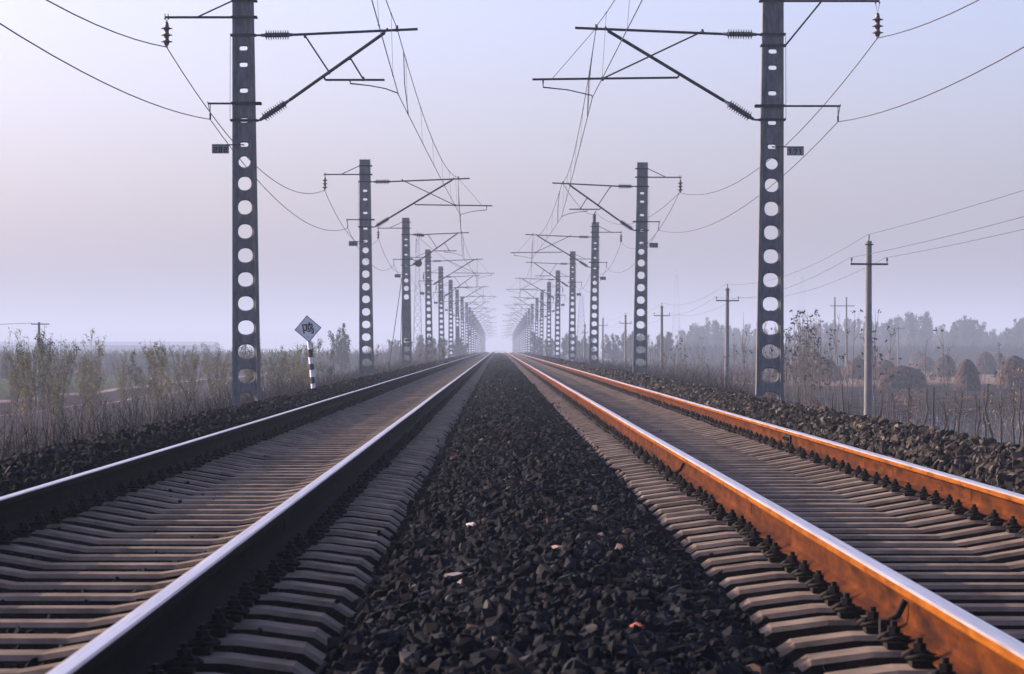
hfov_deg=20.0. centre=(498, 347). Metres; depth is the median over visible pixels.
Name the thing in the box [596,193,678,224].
anchor wire
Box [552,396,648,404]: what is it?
concrete sleeper
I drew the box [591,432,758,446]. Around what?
concrete sleeper
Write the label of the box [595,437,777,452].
concrete sleeper
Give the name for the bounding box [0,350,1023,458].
ground
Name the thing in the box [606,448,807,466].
concrete sleeper
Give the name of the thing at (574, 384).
concrete sleeper
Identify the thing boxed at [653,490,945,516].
concrete sleeper
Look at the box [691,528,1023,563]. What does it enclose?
concrete sleeper
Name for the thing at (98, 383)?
sapling
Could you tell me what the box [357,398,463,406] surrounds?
concrete sleeper
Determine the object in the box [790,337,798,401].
sapling
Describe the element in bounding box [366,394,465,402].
concrete sleeper
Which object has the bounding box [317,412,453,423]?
concrete sleeper
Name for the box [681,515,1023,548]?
concrete sleeper
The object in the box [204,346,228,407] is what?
sapling
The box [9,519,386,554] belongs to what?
concrete sleeper
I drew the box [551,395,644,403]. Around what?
concrete sleeper
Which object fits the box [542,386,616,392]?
concrete sleeper
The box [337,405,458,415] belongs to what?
concrete sleeper
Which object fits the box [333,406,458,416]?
concrete sleeper
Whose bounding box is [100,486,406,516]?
concrete sleeper
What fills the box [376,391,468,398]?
concrete sleeper
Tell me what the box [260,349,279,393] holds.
sapling
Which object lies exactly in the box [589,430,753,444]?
concrete sleeper
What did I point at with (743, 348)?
sapling
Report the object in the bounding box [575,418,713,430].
concrete sleeper
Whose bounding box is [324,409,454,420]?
concrete sleeper
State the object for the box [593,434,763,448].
concrete sleeper
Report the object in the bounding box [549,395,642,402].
concrete sleeper
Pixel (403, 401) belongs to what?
concrete sleeper
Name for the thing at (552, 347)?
tree
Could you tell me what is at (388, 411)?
concrete sleeper
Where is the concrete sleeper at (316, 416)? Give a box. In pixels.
[314,413,453,424]
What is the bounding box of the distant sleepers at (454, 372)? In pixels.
[421,353,495,379]
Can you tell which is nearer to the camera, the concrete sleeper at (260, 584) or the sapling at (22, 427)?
the concrete sleeper at (260, 584)
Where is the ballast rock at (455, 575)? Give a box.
[444,572,462,578]
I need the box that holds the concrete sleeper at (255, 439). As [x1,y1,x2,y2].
[252,435,438,451]
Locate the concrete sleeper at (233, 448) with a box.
[229,442,434,461]
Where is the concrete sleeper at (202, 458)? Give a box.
[194,453,428,474]
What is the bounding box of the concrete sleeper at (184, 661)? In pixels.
[160,642,222,673]
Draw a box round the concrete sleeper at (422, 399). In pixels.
[373,392,467,399]
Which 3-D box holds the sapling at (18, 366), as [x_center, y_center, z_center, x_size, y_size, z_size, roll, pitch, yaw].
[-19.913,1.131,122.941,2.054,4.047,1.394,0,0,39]
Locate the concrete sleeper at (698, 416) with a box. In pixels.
[570,414,700,424]
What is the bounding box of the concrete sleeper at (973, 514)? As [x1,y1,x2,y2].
[665,504,986,534]
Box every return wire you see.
[0,23,481,339]
[516,46,1023,339]
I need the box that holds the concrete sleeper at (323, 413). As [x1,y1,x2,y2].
[321,410,456,422]
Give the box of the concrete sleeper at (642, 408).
[556,400,659,408]
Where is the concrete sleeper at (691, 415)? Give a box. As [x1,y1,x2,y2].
[567,412,694,422]
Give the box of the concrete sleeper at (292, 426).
[289,422,447,435]
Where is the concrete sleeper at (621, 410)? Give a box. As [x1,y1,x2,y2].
[558,401,664,410]
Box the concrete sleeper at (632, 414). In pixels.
[561,405,675,414]
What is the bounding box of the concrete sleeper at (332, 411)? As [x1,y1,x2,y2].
[329,408,457,418]
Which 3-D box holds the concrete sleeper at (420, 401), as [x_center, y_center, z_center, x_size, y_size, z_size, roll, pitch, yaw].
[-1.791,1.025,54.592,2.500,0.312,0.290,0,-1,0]
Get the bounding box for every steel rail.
[0,351,495,530]
[46,350,497,673]
[504,352,1023,673]
[510,352,1023,529]
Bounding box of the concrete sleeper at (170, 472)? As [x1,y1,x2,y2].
[164,465,420,487]
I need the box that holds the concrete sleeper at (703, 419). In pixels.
[572,415,706,426]
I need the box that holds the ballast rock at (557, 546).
[552,545,562,549]
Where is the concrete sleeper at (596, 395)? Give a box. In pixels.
[545,389,624,395]
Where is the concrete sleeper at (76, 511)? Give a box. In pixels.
[60,501,396,533]
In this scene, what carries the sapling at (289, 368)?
on the ground
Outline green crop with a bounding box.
[0,375,204,396]
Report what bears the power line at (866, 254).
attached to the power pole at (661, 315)
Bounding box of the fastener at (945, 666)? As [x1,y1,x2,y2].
[927,657,957,673]
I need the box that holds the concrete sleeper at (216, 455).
[212,448,431,469]
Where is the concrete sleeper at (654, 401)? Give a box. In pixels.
[554,399,655,407]
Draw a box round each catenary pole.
[161,0,417,405]
[322,159,491,376]
[376,218,468,370]
[410,249,493,362]
[422,266,479,358]
[435,280,496,357]
[444,289,479,355]
[451,297,492,354]
[460,307,494,352]
[464,303,488,353]
[464,311,486,352]
[473,314,496,351]
[475,317,489,352]
[477,320,495,352]
[478,322,489,352]
[480,324,497,351]
[501,327,516,351]
[502,305,536,353]
[503,312,527,351]
[505,318,522,352]
[506,270,573,357]
[506,291,553,354]
[510,211,622,365]
[510,308,530,352]
[510,315,524,352]
[511,320,520,351]
[517,298,539,353]
[519,282,562,355]
[526,251,584,360]
[532,0,882,400]
[552,162,682,373]
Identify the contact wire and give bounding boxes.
[371,0,492,328]
[507,0,641,326]
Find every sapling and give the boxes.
[1,330,24,416]
[1,395,16,440]
[2,363,20,415]
[4,327,38,411]
[5,372,22,439]
[7,349,41,435]
[9,389,34,453]
[12,326,56,431]
[15,344,45,419]
[28,392,50,444]
[31,327,57,420]
[34,330,78,429]
[36,342,55,420]
[42,355,68,434]
[52,339,79,428]
[58,378,86,437]
[68,385,87,438]
[73,353,94,415]
[75,360,96,404]
[75,363,109,426]
[76,373,105,437]
[76,383,102,427]
[79,364,96,412]
[80,328,105,410]
[81,392,95,437]
[110,357,134,410]
[115,353,130,413]
[127,362,142,418]
[127,387,141,423]
[130,346,158,415]
[139,338,171,420]
[139,375,157,423]
[140,376,161,421]
[147,340,167,411]
[161,344,196,416]
[164,347,186,404]
[168,344,201,411]
[178,345,203,408]
[187,360,207,406]
[200,347,243,407]
[201,342,229,401]
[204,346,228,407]
[214,358,231,404]
[240,344,262,398]
[242,356,267,395]
[245,354,264,394]
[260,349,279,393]
[262,349,279,387]
[266,348,292,391]
[273,345,290,388]
[273,357,285,394]
[283,359,301,389]
[285,352,299,391]
[291,344,316,385]
[297,356,307,389]
[312,339,338,379]
[367,343,379,368]
[414,341,429,363]
[433,346,445,364]
[648,340,666,372]
[658,343,667,374]
[663,339,679,377]
[676,337,685,374]
[678,337,687,371]
[689,346,701,377]
[695,339,706,380]
[698,338,708,377]
[711,355,724,382]
[729,344,736,386]
[731,334,741,385]
[740,316,752,391]
[741,338,755,389]
[741,345,755,391]
[751,310,772,382]
[762,332,771,396]
[764,329,772,396]
[772,334,795,400]
[774,322,791,400]
[784,329,788,400]
[786,333,791,400]
[787,327,796,391]
[789,310,811,397]
[789,313,806,402]
[790,322,811,401]
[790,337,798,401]
[793,312,806,404]
[794,330,804,398]
[794,347,802,397]
[795,310,812,403]
[795,319,816,401]
[797,323,814,390]
[800,359,815,403]
[801,339,829,401]
[803,321,814,404]
[804,312,811,398]
[805,358,821,405]
[806,327,825,404]
[807,310,823,405]
[809,310,822,403]
[810,318,824,405]
[811,340,821,399]
[812,339,839,405]
[816,354,823,406]
[819,330,832,406]
[821,341,827,391]
[821,359,830,406]
[827,328,838,406]
[833,313,844,410]
[836,358,849,409]
[837,357,846,410]
[839,309,863,413]
[842,383,843,411]
[847,398,852,414]
[856,359,863,414]
[857,310,881,415]
[857,348,863,408]
[864,317,893,417]
[872,354,890,416]
[879,395,882,417]
[880,358,900,419]
[884,326,895,418]
[889,382,922,422]
[892,393,894,419]
[896,394,924,422]
[909,364,927,424]
[911,369,921,423]
[922,340,932,425]
[922,389,928,424]
[932,387,934,426]
[933,329,958,429]
[938,395,947,429]
[942,357,952,429]
[947,390,969,430]
[955,390,963,433]
[964,388,996,435]
[974,395,980,435]
[978,372,998,436]
[982,387,986,437]
[984,384,992,437]
[987,398,1019,443]
[990,343,1006,437]
[997,353,1006,420]
[1001,377,1023,441]
[1003,363,1023,443]
[1003,371,1012,422]
[1012,390,1014,444]
[1018,383,1021,443]
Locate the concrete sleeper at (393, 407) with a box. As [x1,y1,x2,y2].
[355,399,457,407]
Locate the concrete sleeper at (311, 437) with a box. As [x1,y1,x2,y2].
[283,424,446,438]
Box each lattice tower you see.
[413,230,421,350]
[577,290,584,340]
[672,269,680,344]
[799,271,805,332]
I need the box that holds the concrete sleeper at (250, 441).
[246,436,438,454]
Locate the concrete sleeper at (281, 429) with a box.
[279,426,445,440]
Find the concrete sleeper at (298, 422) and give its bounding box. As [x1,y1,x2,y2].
[296,419,448,432]
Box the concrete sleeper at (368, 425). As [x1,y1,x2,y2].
[308,414,450,425]
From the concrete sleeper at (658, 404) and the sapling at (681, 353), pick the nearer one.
the concrete sleeper at (658, 404)
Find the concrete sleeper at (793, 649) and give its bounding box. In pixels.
[776,606,882,660]
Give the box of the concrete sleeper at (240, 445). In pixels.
[235,440,434,458]
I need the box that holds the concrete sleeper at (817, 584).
[739,570,1023,615]
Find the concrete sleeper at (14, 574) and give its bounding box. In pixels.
[0,540,372,583]
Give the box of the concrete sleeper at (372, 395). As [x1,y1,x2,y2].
[371,393,466,400]
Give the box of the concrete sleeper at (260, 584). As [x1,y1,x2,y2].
[0,569,354,625]
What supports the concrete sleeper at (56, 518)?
on the track bed
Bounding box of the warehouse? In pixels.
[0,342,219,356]
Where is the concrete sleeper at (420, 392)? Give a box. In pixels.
[391,386,471,392]
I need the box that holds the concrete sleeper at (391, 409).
[350,402,459,409]
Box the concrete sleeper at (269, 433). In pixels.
[267,430,443,445]
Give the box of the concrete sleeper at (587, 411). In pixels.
[566,410,689,420]
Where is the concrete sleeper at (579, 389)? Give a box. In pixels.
[539,384,606,389]
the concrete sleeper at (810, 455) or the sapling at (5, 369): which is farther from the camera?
the sapling at (5, 369)
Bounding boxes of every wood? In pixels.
[0,346,428,372]
[595,339,1023,364]
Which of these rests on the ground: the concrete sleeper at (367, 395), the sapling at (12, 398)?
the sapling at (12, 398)
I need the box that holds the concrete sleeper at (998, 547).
[685,521,1023,555]
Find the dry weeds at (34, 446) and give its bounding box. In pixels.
[0,356,423,457]
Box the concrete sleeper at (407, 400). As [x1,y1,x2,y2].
[372,393,465,400]
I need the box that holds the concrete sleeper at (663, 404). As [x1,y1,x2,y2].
[557,402,664,410]
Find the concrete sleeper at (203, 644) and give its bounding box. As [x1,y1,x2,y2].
[0,624,314,673]
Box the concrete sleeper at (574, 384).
[535,379,594,384]
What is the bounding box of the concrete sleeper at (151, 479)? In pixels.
[144,471,414,498]
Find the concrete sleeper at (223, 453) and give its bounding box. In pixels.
[218,447,433,465]
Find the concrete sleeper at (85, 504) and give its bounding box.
[69,495,400,526]
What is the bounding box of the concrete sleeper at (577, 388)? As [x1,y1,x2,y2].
[538,383,605,388]
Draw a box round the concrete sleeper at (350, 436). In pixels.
[283,423,443,436]
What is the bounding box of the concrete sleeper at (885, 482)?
[635,475,891,498]
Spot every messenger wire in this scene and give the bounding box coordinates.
[377,0,492,332]
[504,0,629,336]
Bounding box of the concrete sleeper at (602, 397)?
[551,390,628,397]
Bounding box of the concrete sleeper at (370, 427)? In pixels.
[305,416,449,427]
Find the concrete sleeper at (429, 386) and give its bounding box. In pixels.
[406,381,472,386]
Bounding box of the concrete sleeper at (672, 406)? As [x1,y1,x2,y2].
[560,405,673,413]
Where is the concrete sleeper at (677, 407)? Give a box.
[562,406,678,415]
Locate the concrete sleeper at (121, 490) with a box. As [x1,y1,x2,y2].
[113,482,406,510]
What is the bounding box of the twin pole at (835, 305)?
[830,297,854,365]
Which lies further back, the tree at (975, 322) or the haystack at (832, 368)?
the tree at (975, 322)
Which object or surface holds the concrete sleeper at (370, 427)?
on the track bed
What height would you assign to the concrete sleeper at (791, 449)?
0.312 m
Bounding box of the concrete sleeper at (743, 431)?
[587,428,745,441]
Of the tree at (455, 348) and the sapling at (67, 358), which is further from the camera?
the tree at (455, 348)
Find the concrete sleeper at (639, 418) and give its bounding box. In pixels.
[564,409,683,418]
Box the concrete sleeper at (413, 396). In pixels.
[382,389,470,396]
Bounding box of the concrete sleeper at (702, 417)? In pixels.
[571,414,704,425]
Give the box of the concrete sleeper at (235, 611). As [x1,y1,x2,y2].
[0,594,330,652]
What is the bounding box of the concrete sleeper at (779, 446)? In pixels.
[598,440,784,457]
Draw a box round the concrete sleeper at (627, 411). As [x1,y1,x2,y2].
[558,403,666,411]
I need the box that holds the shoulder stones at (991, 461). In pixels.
[562,362,1023,494]
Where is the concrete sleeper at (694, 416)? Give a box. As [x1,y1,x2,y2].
[569,413,697,423]
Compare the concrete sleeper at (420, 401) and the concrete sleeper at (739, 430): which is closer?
the concrete sleeper at (739, 430)
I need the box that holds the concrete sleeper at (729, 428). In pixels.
[580,424,732,437]
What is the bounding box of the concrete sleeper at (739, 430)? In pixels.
[585,426,741,440]
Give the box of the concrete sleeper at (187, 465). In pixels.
[180,458,423,481]
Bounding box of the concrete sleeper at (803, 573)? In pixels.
[727,560,1023,603]
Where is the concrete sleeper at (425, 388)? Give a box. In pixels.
[401,382,465,388]
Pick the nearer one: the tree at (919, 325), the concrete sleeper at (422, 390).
the concrete sleeper at (422, 390)
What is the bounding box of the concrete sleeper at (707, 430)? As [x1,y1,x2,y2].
[577,420,721,432]
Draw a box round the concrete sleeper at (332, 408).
[331,407,457,417]
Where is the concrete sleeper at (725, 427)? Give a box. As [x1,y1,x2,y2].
[579,423,728,435]
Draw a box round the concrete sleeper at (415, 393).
[389,387,463,393]
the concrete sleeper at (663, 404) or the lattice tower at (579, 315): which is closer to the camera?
the concrete sleeper at (663, 404)
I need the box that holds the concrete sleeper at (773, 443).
[595,438,776,454]
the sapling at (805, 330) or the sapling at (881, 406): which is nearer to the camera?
the sapling at (881, 406)
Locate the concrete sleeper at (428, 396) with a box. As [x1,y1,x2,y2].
[381,390,469,396]
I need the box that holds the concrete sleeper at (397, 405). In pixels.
[356,397,456,405]
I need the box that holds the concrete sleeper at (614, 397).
[546,391,629,397]
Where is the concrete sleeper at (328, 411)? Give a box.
[326,408,455,419]
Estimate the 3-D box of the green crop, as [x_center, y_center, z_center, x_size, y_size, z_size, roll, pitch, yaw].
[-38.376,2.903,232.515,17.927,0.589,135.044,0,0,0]
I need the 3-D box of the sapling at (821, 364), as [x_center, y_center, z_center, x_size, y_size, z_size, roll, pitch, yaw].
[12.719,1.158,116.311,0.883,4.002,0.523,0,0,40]
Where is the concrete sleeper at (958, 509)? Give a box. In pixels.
[660,499,983,527]
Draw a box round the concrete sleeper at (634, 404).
[553,397,650,404]
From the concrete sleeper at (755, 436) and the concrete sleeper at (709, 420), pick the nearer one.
the concrete sleeper at (755, 436)
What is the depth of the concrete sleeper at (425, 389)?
70.48 m
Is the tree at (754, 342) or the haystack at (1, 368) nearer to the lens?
the haystack at (1, 368)
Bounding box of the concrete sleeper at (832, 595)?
[750,581,1023,629]
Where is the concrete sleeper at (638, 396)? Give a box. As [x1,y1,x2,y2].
[549,394,640,401]
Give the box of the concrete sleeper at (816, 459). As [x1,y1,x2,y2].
[612,452,822,471]
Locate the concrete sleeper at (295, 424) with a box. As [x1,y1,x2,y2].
[293,420,445,433]
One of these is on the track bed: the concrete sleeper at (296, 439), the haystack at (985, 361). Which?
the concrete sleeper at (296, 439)
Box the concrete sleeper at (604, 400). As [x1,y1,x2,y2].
[548,393,638,400]
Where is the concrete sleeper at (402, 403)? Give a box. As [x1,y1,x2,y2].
[364,395,465,403]
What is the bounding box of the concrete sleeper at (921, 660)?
[824,637,939,673]
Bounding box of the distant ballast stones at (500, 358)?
[433,352,576,366]
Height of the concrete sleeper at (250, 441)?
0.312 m
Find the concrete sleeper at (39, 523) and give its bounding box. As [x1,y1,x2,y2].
[28,512,389,547]
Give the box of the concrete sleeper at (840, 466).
[622,460,844,479]
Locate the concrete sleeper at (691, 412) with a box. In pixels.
[568,411,692,421]
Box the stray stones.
[178,383,861,671]
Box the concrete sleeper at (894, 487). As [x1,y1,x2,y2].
[638,478,903,502]
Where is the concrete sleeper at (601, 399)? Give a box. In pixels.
[547,392,635,399]
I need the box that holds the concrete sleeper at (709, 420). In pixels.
[574,417,711,428]
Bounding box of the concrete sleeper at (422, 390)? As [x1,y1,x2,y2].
[396,385,471,390]
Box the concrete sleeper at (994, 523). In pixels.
[673,509,1006,541]
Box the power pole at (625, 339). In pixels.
[619,313,631,368]
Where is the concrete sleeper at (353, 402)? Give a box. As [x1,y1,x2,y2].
[351,400,461,409]
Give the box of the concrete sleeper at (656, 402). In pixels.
[555,400,657,408]
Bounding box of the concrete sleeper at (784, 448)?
[601,442,789,458]
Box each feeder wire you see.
[46,0,480,336]
[517,0,978,338]
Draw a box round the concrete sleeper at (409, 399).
[375,393,462,399]
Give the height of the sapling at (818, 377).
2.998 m
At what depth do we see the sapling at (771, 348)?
117.40 m
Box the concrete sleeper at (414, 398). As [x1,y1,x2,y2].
[378,392,467,398]
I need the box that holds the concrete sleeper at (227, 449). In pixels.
[224,444,433,464]
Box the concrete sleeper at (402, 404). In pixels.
[363,396,465,404]
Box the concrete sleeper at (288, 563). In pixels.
[0,550,366,593]
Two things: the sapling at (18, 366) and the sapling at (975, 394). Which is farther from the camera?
the sapling at (18, 366)
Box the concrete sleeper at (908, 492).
[643,482,917,508]
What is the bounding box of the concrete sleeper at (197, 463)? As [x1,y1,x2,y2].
[190,456,426,477]
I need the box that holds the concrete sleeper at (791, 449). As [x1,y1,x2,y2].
[604,444,797,461]
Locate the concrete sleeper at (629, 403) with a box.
[552,396,646,403]
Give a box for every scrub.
[18,359,308,377]
[586,359,998,384]
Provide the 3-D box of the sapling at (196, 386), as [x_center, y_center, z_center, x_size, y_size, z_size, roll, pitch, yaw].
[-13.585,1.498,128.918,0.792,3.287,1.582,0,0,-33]
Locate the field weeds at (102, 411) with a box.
[0,380,326,456]
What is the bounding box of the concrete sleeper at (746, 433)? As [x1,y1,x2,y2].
[588,429,749,442]
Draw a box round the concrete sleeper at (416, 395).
[384,388,470,395]
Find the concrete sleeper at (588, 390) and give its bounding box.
[546,385,611,390]
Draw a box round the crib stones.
[0,413,1002,673]
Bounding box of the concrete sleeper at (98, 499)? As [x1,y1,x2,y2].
[88,490,403,521]
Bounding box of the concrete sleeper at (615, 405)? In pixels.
[553,398,651,405]
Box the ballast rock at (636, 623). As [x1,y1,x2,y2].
[629,622,643,628]
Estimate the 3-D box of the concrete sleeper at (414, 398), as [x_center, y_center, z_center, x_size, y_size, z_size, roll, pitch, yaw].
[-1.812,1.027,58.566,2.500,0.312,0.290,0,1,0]
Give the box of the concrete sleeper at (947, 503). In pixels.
[657,494,954,521]
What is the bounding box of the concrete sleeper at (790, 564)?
[719,551,1023,593]
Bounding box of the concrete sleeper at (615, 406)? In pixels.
[554,398,652,406]
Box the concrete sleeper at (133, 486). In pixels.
[125,478,408,504]
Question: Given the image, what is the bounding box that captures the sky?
[0,0,1023,349]
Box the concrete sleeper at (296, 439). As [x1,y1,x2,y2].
[275,427,444,442]
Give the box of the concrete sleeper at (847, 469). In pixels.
[624,462,854,483]
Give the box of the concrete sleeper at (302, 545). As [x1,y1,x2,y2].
[0,532,375,577]
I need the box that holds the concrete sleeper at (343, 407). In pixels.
[341,404,460,414]
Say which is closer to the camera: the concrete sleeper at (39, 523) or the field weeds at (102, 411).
the concrete sleeper at (39, 523)
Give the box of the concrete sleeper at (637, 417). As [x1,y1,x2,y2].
[565,408,682,417]
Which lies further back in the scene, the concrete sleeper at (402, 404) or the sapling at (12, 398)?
the sapling at (12, 398)
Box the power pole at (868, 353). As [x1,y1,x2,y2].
[850,235,887,416]
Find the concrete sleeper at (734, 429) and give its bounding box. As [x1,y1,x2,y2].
[583,425,737,438]
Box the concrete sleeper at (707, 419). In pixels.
[574,416,709,427]
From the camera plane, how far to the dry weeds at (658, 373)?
110.02 m
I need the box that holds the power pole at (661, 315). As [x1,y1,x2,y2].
[654,303,669,376]
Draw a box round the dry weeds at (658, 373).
[573,355,1023,440]
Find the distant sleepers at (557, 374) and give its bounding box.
[503,353,588,381]
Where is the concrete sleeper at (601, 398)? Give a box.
[548,392,632,398]
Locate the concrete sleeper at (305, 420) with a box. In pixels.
[303,417,450,429]
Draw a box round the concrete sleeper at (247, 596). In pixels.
[0,581,343,636]
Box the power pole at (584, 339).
[582,324,587,360]
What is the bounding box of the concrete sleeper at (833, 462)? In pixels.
[617,457,837,477]
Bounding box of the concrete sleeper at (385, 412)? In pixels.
[340,403,457,412]
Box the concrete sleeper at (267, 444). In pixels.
[256,433,439,448]
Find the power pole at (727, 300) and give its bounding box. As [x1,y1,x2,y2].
[716,284,738,388]
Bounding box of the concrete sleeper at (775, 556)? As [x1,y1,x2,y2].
[705,542,1023,582]
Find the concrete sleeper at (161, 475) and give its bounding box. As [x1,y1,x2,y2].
[154,468,417,494]
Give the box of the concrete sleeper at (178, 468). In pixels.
[173,461,422,485]
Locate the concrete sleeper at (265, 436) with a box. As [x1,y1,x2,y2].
[261,431,442,448]
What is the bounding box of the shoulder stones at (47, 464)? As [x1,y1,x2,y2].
[0,362,441,496]
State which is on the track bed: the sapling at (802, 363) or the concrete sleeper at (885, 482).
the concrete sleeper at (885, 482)
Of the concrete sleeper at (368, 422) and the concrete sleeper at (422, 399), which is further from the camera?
the concrete sleeper at (422, 399)
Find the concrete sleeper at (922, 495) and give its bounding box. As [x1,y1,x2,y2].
[649,486,931,513]
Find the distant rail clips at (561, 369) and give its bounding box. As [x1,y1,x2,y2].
[511,357,588,379]
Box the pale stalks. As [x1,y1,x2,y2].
[854,407,1023,442]
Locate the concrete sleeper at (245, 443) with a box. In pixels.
[237,438,436,455]
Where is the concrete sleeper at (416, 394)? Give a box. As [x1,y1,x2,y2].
[385,388,470,394]
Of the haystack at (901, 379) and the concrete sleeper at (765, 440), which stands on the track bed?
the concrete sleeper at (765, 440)
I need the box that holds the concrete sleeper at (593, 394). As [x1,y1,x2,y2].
[542,388,621,394]
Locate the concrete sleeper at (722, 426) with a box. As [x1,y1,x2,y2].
[578,422,725,434]
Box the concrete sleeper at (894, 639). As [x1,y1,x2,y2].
[793,620,914,673]
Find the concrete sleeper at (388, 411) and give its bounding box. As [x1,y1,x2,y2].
[345,402,460,411]
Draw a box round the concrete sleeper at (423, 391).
[394,385,471,391]
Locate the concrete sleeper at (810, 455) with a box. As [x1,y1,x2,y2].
[610,450,825,468]
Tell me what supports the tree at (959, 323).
on the ground
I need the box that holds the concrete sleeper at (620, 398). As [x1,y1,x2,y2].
[547,392,633,398]
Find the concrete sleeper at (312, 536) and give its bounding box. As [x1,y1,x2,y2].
[0,525,380,566]
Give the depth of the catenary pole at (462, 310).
398.95 m
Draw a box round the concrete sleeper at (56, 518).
[44,506,392,540]
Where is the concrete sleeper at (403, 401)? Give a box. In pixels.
[370,394,459,401]
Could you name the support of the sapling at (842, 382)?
on the ground
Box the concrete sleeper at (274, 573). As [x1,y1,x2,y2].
[0,559,358,611]
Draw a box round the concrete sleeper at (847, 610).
[759,593,1023,646]
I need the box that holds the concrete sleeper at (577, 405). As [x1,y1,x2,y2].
[559,403,668,412]
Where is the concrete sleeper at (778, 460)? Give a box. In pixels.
[605,446,806,463]
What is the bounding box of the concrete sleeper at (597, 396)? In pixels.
[545,391,625,396]
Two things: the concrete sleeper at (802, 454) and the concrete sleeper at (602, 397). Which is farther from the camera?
the concrete sleeper at (602, 397)
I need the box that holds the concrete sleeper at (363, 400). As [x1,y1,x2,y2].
[361,397,465,405]
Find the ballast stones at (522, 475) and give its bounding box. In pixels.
[315,363,802,673]
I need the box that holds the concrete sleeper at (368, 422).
[319,411,454,422]
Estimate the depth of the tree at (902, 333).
818.38 m
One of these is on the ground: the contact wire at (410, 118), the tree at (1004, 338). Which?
the tree at (1004, 338)
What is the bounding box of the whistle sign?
[295,316,320,388]
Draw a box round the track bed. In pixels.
[2,350,1022,612]
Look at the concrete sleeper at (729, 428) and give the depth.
35.38 m
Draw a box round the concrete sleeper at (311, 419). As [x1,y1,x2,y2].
[308,415,453,427]
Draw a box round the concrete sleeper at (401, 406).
[359,398,463,406]
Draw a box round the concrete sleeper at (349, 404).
[348,401,461,410]
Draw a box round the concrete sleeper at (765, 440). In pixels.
[594,435,768,450]
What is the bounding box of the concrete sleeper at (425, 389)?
[398,383,473,389]
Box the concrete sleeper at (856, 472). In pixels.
[626,465,861,486]
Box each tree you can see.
[328,323,350,372]
[384,339,401,359]
[399,338,412,354]
[413,335,436,361]
[415,334,424,353]
[428,336,446,359]
[436,337,446,358]
[445,338,469,357]
[529,332,540,353]
[543,339,554,356]
[557,336,568,359]
[565,331,573,357]
[571,335,581,361]
[577,337,592,360]
[581,336,596,359]
[599,333,628,363]
[620,331,632,358]
[627,334,643,361]
[650,336,667,355]
[655,332,676,363]
[675,329,683,347]
[686,323,709,347]
[692,317,711,343]
[700,326,716,348]
[710,320,719,339]
[712,321,724,347]
[722,328,744,348]
[723,325,735,346]
[730,328,742,341]
[741,323,750,346]
[745,328,755,347]
[752,329,768,346]
[786,332,792,348]
[793,326,802,351]
[800,323,820,346]
[812,319,828,345]
[822,319,850,348]
[822,322,828,345]
[833,319,855,347]
[842,317,851,343]
[851,317,862,347]
[851,320,875,346]
[862,321,874,346]
[873,322,890,350]
[883,318,896,348]
[890,315,903,346]
[899,313,909,346]
[903,314,933,348]
[906,311,922,347]
[917,311,932,349]
[923,317,936,349]
[931,326,939,347]
[938,324,952,350]
[947,321,961,349]
[956,317,962,341]
[958,319,981,343]
[960,315,987,349]
[968,317,980,346]
[981,330,990,344]
[984,333,997,347]
[989,329,1003,348]
[1000,331,1013,345]
[1001,318,1023,348]
[1019,318,1023,346]
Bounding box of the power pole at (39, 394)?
[31,322,49,400]
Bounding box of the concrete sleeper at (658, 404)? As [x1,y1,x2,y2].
[556,401,661,409]
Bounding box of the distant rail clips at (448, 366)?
[420,356,489,377]
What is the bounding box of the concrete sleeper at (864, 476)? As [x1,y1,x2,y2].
[627,468,872,490]
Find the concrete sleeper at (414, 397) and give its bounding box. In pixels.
[378,390,469,397]
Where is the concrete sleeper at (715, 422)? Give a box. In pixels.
[577,419,717,431]
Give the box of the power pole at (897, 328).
[891,327,904,365]
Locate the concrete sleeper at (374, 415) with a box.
[335,405,456,415]
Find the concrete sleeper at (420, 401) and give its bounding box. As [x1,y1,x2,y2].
[369,394,466,401]
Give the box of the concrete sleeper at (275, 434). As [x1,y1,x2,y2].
[271,428,444,443]
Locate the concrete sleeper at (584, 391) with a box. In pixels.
[540,385,613,391]
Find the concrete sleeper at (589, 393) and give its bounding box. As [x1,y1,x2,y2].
[542,387,618,393]
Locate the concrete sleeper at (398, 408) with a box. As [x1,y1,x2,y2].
[354,399,461,408]
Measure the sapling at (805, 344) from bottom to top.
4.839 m
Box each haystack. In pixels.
[0,354,19,378]
[75,357,95,375]
[130,355,146,368]
[197,352,217,370]
[218,354,231,372]
[787,361,810,376]
[808,359,840,381]
[841,357,863,378]
[873,359,894,379]
[876,365,928,388]
[884,351,900,365]
[908,350,924,367]
[915,356,934,371]
[932,354,956,376]
[952,359,982,390]
[975,351,997,374]
[992,353,1005,369]
[994,355,1023,388]
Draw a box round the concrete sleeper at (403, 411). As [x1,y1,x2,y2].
[343,402,460,412]
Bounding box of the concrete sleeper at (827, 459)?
[615,455,835,474]
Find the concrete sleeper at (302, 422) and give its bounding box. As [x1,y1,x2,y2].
[299,418,451,431]
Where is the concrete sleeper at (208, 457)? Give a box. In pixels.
[204,451,428,472]
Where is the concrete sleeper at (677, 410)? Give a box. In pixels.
[564,407,680,416]
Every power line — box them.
[600,216,1023,327]
[602,190,1023,319]
[609,229,1023,327]
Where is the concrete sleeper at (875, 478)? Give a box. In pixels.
[632,472,882,493]
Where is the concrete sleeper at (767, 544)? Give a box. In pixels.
[701,535,1023,571]
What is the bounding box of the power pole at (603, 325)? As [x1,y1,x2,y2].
[599,318,606,364]
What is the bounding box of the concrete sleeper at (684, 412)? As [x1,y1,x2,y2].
[565,409,686,419]
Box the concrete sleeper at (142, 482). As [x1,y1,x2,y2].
[136,475,413,499]
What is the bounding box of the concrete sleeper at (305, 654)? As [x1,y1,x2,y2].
[0,608,328,672]
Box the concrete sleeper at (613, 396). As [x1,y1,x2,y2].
[544,390,627,396]
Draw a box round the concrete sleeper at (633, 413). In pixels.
[561,404,671,413]

